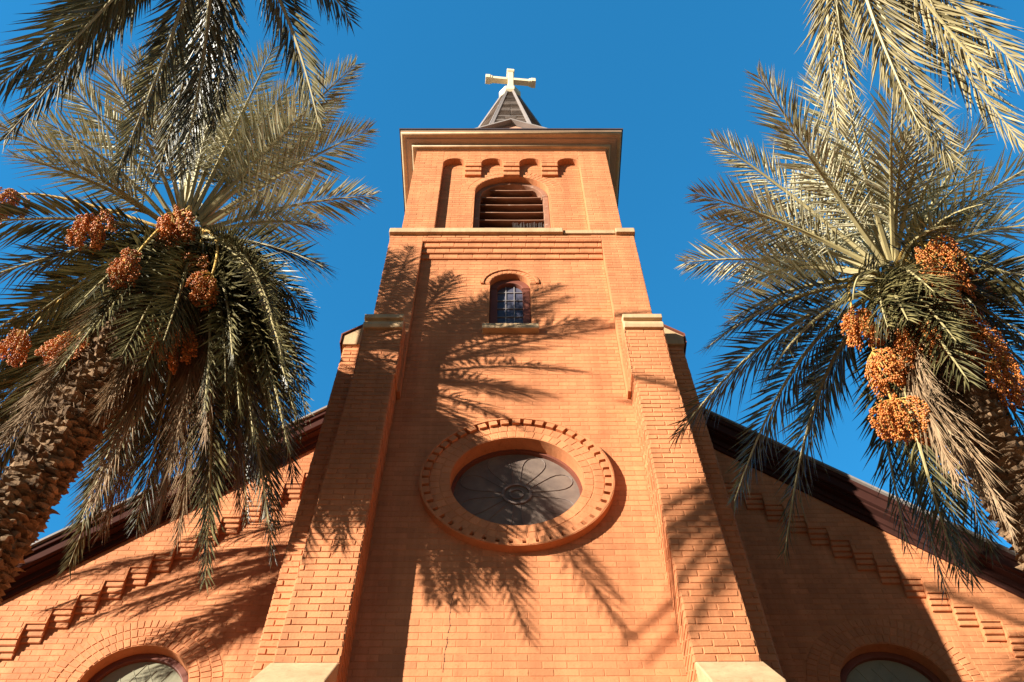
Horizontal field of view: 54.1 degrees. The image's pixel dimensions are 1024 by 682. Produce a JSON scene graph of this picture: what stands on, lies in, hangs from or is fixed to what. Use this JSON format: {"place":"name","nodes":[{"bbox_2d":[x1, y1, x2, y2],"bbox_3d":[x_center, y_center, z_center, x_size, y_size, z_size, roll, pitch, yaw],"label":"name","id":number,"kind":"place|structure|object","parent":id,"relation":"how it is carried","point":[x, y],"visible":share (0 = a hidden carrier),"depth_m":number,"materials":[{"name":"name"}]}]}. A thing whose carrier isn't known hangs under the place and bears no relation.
{"place":"outdoors","nodes":[
{"label":"outdoors","id":0,"kind":"place"},
{"bbox_2d":[0,0,360,190],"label":"date palm","id":1,"kind":"object","parent":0,"point":[99,18],"visible":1,"depth_m":8.33,"materials":[{"name":"green plant"}]},
{"bbox_2d":[0,23,382,603],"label":"date palm","id":2,"kind":"object","parent":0,"point":[180,317],"visible":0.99,"depth_m":10.14,"materials":[{"name":"green plant"}]},
{"bbox_2d":[0,69,1023,681],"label":"church","id":3,"kind":"structure","parent":0,"point":[498,483],"depth_m":10.47,"materials":[{"name":"brick"}]},
{"bbox_2d":[88,654,188,681],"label":"nave window","id":4,"kind":"structure","parent":3,"relation":"in","point":[140,667],"depth_m":10.18,"materials":[{"name":"grey glass"}]},
{"bbox_2d":[481,268,538,333],"bbox_3d":[-0.025,-0.483,12.895,0.769,1.615,0.273,0,-57,0],"label":"arched window","id":5,"kind":"structure","parent":3,"relation":"in","point":[510,308],"depth_m":12.99,"materials":[{"name":"blue glass"}]},
{"bbox_2d":[473,182,550,227],"bbox_3d":[-0.004,-1.910,15.382,1.156,2.162,0.478,0,-57,0],"label":"belfry window","id":6,"kind":"structure","parent":3,"relation":"in","point":[511,204],"depth_m":15.71,"materials":[{"name":"wood"}]},
{"bbox_2d":[419,417,614,552],"bbox_3d":[0.047,1.426,9.881,1.910,1.910,0.256,0,-57,0],"label":"rose window","id":7,"kind":"structure","parent":3,"relation":"in","point":[513,500],"depth_m":9.93,"materials":[{"name":"brick"}]},
{"bbox_2d":[840,652,941,681],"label":"nave window","id":8,"kind":"structure","parent":3,"relation":"in","point":[871,666],"depth_m":10.21,"materials":[{"name":"grey glass"}]},
{"bbox_2d":[0,0,1023,547],"label":"sky","id":9,"kind":"structure","parent":0,"point":[666,73],"materials":[{"name":"blue"}]},
{"bbox_2d":[666,55,1023,609],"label":"date palm","id":10,"kind":"object","parent":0,"point":[932,373],"visible":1,"depth_m":9.72,"materials":[{"name":"green plant"}]},
{"bbox_2d":[794,0,1023,181],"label":"date palm","id":11,"kind":"object","parent":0,"point":[942,12],"visible":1,"depth_m":8.22,"materials":[{"name":"beige plant"}]}
]}

